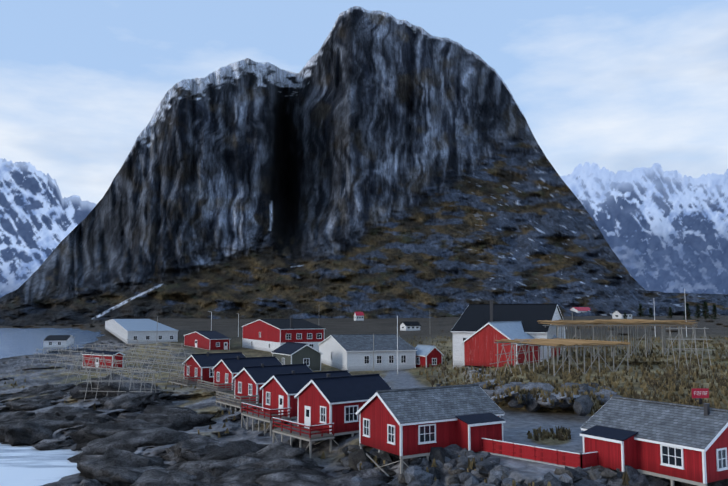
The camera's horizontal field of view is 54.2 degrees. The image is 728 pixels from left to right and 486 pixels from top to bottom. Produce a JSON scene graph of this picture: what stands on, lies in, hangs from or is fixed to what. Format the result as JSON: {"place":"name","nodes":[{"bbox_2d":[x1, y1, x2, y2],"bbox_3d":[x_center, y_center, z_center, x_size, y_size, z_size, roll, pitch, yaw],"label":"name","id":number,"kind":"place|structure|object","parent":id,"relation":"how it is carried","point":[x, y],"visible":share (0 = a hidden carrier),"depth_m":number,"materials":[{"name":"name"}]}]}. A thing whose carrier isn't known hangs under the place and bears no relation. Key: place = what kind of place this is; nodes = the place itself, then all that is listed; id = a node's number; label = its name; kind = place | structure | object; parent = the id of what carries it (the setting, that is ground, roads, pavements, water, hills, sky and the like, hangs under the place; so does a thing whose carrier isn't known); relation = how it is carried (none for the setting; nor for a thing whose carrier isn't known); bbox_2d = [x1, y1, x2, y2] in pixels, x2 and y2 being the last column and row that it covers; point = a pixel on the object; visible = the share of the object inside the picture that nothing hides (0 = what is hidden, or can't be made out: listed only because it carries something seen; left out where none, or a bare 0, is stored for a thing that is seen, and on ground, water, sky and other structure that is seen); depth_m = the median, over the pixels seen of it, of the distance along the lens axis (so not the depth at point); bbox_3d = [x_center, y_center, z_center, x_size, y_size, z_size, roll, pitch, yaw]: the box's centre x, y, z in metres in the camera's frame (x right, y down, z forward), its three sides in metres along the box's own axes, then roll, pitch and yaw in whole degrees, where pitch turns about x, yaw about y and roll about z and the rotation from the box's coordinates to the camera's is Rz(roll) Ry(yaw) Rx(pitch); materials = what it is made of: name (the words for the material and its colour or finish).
{"place":"outdoors","nodes":[
{"label":"outdoors","id":0,"kind":"place"},
{"bbox_2d":[0,158,95,297],"bbox_3d":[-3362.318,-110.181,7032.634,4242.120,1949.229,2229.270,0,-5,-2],"label":"mountains","id":1,"kind":"structure","parent":0,"point":[41,218],"depth_m":7411.97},
{"bbox_2d":[0,328,104,485],"bbox_3d":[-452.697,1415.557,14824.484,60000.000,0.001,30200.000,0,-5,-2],"label":"sea","id":2,"kind":"structure","parent":0,"point":[23,465],"depth_m":73.12,"materials":[{"name":"blue liquid"}]},
{"bbox_2d":[353,312,363,320],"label":"house","id":3,"kind":"structure","parent":0,"point":[358,316],"depth_m":573.90,"materials":[{"name":"wood"}]},
{"bbox_2d":[0,6,727,326],"bbox_3d":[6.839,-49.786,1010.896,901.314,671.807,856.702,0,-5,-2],"label":"mountain","id":4,"kind":"structure","parent":0,"point":[375,164],"depth_m":894.20,"materials":[{"name":"grey stone"}]},
{"bbox_2d":[0,316,727,485],"bbox_3d":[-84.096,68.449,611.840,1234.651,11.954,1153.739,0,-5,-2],"label":"ground","id":5,"kind":"structure","parent":0,"point":[519,424],"depth_m":116.07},
{"bbox_2d":[43,335,74,352],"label":"pier house","id":6,"kind":"structure","parent":5,"relation":"on","point":[57,341],"depth_m":245.55,"materials":[{"name":"wood"}]},
{"bbox_2d":[82,350,124,367],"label":"cabin","id":7,"kind":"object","parent":5,"relation":"on","point":[110,356],"depth_m":145.21,"materials":[{"name":"wood"}]},
{"bbox_2d":[30,339,190,400],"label":"fish drying racks","id":8,"kind":"object","parent":5,"relation":"on","point":[132,372],"visible":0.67,"depth_m":117.77,"materials":[{"name":"grey wood"}]},
{"bbox_2d":[105,319,177,343],"bbox_3d":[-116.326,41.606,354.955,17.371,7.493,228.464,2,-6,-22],"label":"white house","id":9,"kind":"structure","parent":5,"relation":"on","point":[143,331],"depth_m":257.82,"materials":[{"name":"wood"}]},
{"bbox_2d":[0,373,393,485],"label":"rock outcrops","id":10,"kind":"object","parent":5,"relation":"on","point":[108,445],"visible":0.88,"depth_m":68.89,"materials":[{"name":"grey stone"}]},
{"bbox_2d":[183,331,230,349],"bbox_3d":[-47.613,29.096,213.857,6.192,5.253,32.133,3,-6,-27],"label":"house","id":11,"kind":"structure","parent":5,"relation":"on","point":[210,340],"depth_m":204.97,"materials":[{"name":"wood"}]},
{"bbox_2d":[169,352,245,386],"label":"cabin","id":12,"kind":"object","parent":5,"relation":"on","point":[201,366],"visible":0.52,"depth_m":110.95,"materials":[{"name":"wood"}]},
{"bbox_2d":[197,356,281,393],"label":"cabin","id":13,"kind":"object","parent":5,"relation":"on","point":[226,370],"visible":0.48,"depth_m":101.96,"materials":[{"name":"wood"}]},
{"bbox_2d":[216,364,312,411],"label":"cabin","id":14,"kind":"object","parent":5,"relation":"on","point":[250,381],"visible":0.58,"depth_m":87.36,"materials":[{"name":"wood"}]},
{"bbox_2d":[242,318,325,351],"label":"red house","id":15,"kind":"structure","parent":5,"relation":"on","point":[270,335],"depth_m":191.30,"materials":[{"name":"wood"}]},
{"bbox_2d":[241,370,350,435],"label":"cabin","id":16,"kind":"object","parent":5,"relation":"on","point":[279,393],"visible":0.54,"depth_m":76.06,"materials":[{"name":"wood"}]},
{"bbox_2d":[271,342,322,370],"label":"green house","id":17,"kind":"structure","parent":5,"relation":"on","point":[286,353],"depth_m":131.16,"materials":[{"name":"wood"}]},
{"bbox_2d":[272,374,392,457],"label":"cabin","id":18,"kind":"object","parent":5,"relation":"on","point":[328,407],"visible":0.85,"depth_m":65.70,"materials":[{"name":"wood"}]},
{"bbox_2d":[4,335,727,485],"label":"grass tufts","id":19,"kind":"object","parent":5,"relation":"on","point":[570,377],"visible":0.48,"depth_m":87.69,"materials":[{"name":"brown"}]},
{"bbox_2d":[318,334,416,370],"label":"long white house","id":20,"kind":"structure","parent":5,"relation":"on","point":[351,352],"depth_m":133.09,"materials":[{"name":"wood"}]},
{"bbox_2d":[399,321,420,330],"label":"house","id":21,"kind":"structure","parent":5,"relation":"on","point":[410,326],"depth_m":350.12,"materials":[{"name":"wood"}]},
{"bbox_2d":[156,289,686,373],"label":"poles","id":22,"kind":"object","parent":5,"relation":"on","point":[397,333],"visible":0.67,"depth_m":211.10,"materials":[{"name":"grey wood"}]},
{"bbox_2d":[415,345,443,367],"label":"red house","id":23,"kind":"structure","parent":5,"relation":"on","point":[426,355],"depth_m":133.12,"materials":[{"name":"wood"}]},
{"bbox_2d":[356,384,505,479],"bbox_3d":[5.952,15.620,58.743,10.564,7.498,8.317,3,-6,-31],"label":"cabin","id":24,"kind":"object","parent":5,"relation":"on","point":[410,423],"visible":0.88,"depth_m":56.73,"materials":[{"name":"wood"}]},
{"bbox_2d":[451,300,566,367],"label":"big white house","id":25,"kind":"structure","parent":5,"relation":"on","point":[473,318],"depth_m":127.42,"materials":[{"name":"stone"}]},
{"bbox_2d":[461,321,560,368],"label":"barn","id":26,"kind":"structure","parent":5,"relation":"on","point":[479,347],"depth_m":115.61,"materials":[{"name":"wood"}]},
{"bbox_2d":[340,444,727,485],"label":"boulders","id":27,"kind":"object","parent":5,"relation":"on","point":[493,469],"visible":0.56,"depth_m":52.05,"materials":[{"name":"grey stone"}]},
{"bbox_2d":[479,438,597,468],"bbox_3d":[12.492,15.906,53.434,13.308,1.530,4.023,-3,-6,27],"label":"fence","id":28,"kind":"object","parent":5,"relation":"on","point":[560,458],"visible":0.46,"depth_m":52.27,"materials":[{"name":"red wood"}]},
{"bbox_2d":[474,382,621,415],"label":"boulders","id":29,"kind":"object","parent":5,"relation":"on","point":[583,405],"visible":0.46,"depth_m":77.78,"materials":[{"name":"stone"}]},
{"bbox_2d":[430,353,727,399],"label":"shrubs","id":30,"kind":"object","parent":5,"relation":"on","point":[602,354],"visible":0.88,"depth_m":84.06,"materials":[{"name":"brown plant"}]},
{"bbox_2d":[570,307,589,312],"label":"house","id":31,"kind":"structure","parent":5,"relation":"on","point":[580,309],"depth_m":671.34,"materials":[{"name":"stone"}]},
{"bbox_2d":[491,319,711,375],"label":"drying racks","id":32,"kind":"object","parent":5,"relation":"on","point":[560,343],"visible":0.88,"depth_m":108.49,"materials":[{"name":"grey"}]},
{"bbox_2d":[580,396,727,485],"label":"cabin","id":33,"kind":"object","parent":5,"relation":"on","point":[672,442],"visible":0.9,"depth_m":49.13,"materials":[{"name":"wood"}]},
{"bbox_2d":[624,302,718,319],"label":"conifers","id":34,"kind":"object","parent":5,"relation":"on","point":[704,309],"visible":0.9,"depth_m":492.15,"materials":[{"name":"green plant"}]},
{"bbox_2d":[691,388,708,404],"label":"sign","id":35,"kind":"object","parent":5,"relation":"on","point":[698,393],"visible":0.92,"depth_m":74.99,"materials":[{"name":"red metal"}]},
{"bbox_2d":[0,0,727,204],"label":"sky","id":36,"kind":"structure","parent":0,"point":[614,85],"materials":[{"name":"blue"}]},
{"bbox_2d":[612,310,631,318],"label":"house","id":37,"kind":"structure","parent":0,"point":[617,314],"depth_m":485.69,"materials":[{"name":"wood"}]},
{"bbox_2d":[560,162,727,293],"bbox_3d":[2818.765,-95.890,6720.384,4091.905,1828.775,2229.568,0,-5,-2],"label":"mountains","id":38,"kind":"structure","parent":0,"point":[661,230],"depth_m":7081.34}
]}

